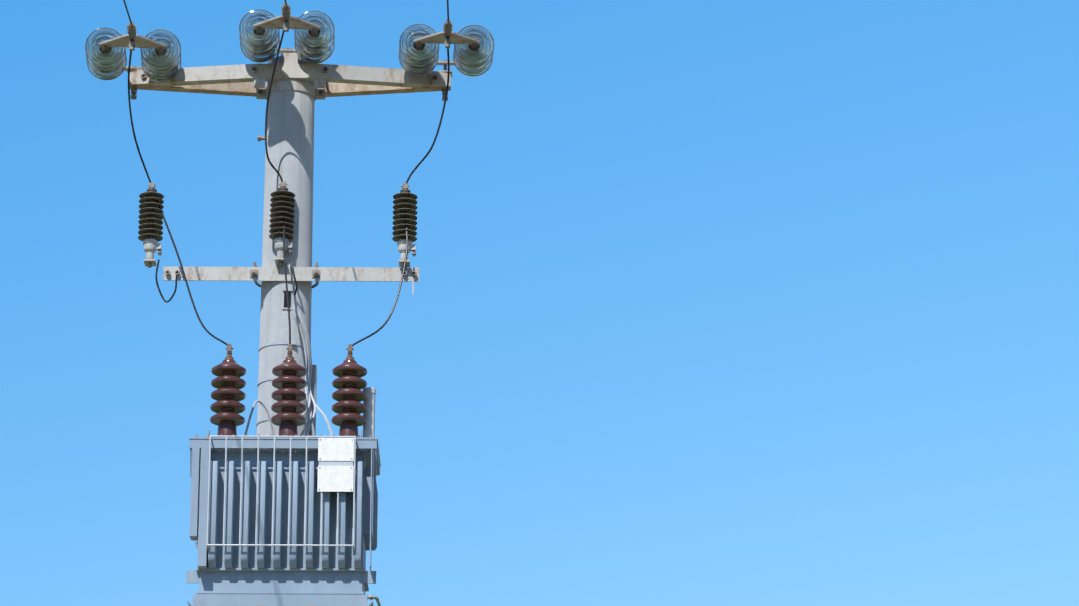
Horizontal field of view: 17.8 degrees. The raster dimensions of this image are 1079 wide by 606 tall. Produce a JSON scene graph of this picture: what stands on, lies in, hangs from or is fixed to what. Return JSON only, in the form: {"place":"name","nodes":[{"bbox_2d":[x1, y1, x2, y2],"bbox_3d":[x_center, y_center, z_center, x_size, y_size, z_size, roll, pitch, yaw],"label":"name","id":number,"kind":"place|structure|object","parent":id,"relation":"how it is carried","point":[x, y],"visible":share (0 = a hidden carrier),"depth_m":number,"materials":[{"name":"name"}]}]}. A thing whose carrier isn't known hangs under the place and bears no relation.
{"place":"outdoors","nodes":[
{"label":"outdoors","id":0,"kind":"place"},
{"bbox_2d":[374,596,380,605],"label":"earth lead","id":1,"kind":"object","parent":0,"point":[377,600],"visible":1,"depth_m":20.07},
{"bbox_2d":[0,0,1078,605],"label":"sky","id":2,"kind":"structure","parent":0,"point":[713,302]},
{"label":"ground","id":3,"kind":"structure","parent":0,"visible":0},
{"bbox_2d":[257,56,314,435],"bbox_3d":[-1.586,3.240,20.520,0.403,10.006,0.400,0,-17,-1],"label":"utility pole","id":4,"kind":"object","parent":3,"relation":"on","point":[290,132],"visible":0.38,"depth_m":21.57,"materials":[{"name":"grey concrete"}]},
{"bbox_2d":[186,344,380,605],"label":"transformer","id":5,"kind":"object","parent":4,"relation":"attached to","point":[287,516],"visible":1,"depth_m":20.21,"materials":[{"name":"metal"}]},
{"bbox_2d":[244,303,332,435],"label":"cables","id":6,"kind":"object","parent":4,"relation":"attached to","point":[310,379],"visible":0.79,"depth_m":21.31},
{"bbox_2d":[130,63,450,99],"bbox_3d":[-1.594,-1.385,21.976,2.054,0.172,0.391,0,-17,-1],"label":"crossarm","id":7,"kind":"object","parent":4,"relation":"attached to","point":[251,79],"visible":0.79,"depth_m":21.89,"materials":[{"name":"metal"}]},
{"bbox_2d":[85,21,181,81],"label":"dead end insulators","id":8,"kind":"object","parent":7,"relation":"attached to","point":[105,51],"visible":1,"depth_m":21.56,"materials":[{"name":"glass"}]},
{"bbox_2d":[239,2,334,63],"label":"dead end insulators","id":9,"kind":"object","parent":7,"relation":"attached to","point":[314,35],"visible":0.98,"depth_m":21.55,"materials":[{"name":"glass"}]},
{"bbox_2d":[127,48,451,100],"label":"insulator anchors","id":10,"kind":"object","parent":7,"relation":"attached to","point":[289,61],"visible":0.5,"depth_m":21.86,"materials":[{"name":"metal"}]},
{"bbox_2d":[399,19,493,76],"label":"dead end insulators","id":11,"kind":"object","parent":7,"relation":"attached to","point":[473,49],"visible":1,"depth_m":21.60,"materials":[{"name":"glass"}]},
{"bbox_2d":[163,262,419,287],"bbox_3d":[-1.546,-0.156,21.567,1.591,0.130,0.397,0,-17,-1],"label":"crossarm","id":12,"kind":"object","parent":4,"relation":"attached to","point":[255,273],"visible":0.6,"depth_m":21.42,"materials":[{"name":"metal"}]},
{"bbox_2d":[138,185,163,267],"bbox_3d":[-2.424,-0.483,21.477,0.156,0.552,0.156,0,-18,-1],"label":"surge arrester","id":13,"kind":"object","parent":12,"relation":"attached to","point":[150,227],"visible":1,"depth_m":21.45,"materials":[{"name":"rubber"}]},
{"bbox_2d":[269,186,294,266],"bbox_3d":[-1.608,-0.491,21.492,0.156,0.552,0.156,1,-18,-1],"label":"surge arrester","id":14,"kind":"object","parent":12,"relation":"attached to","point":[281,197],"visible":0.98,"depth_m":21.47,"materials":[{"name":"rubber"}]},
{"bbox_2d":[155,259,413,302],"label":"arrester leads","id":15,"kind":"object","parent":12,"relation":"attached to","point":[170,299],"visible":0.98,"depth_m":21.35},
{"bbox_2d":[392,185,417,267],"bbox_3d":[-0.841,-0.479,21.497,0.156,0.552,0.156,0,-18,-1],"label":"surge arrester","id":16,"kind":"object","parent":12,"relation":"attached to","point":[405,200],"visible":0.96,"depth_m":21.48,"materials":[{"name":"rubber"}]},
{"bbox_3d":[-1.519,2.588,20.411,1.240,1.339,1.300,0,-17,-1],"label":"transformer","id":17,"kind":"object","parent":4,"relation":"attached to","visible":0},
{"bbox_2d":[123,0,451,346],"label":"conductors","id":18,"kind":"object","parent":17,"relation":"on","point":[285,27],"visible":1,"depth_m":21.37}
]}

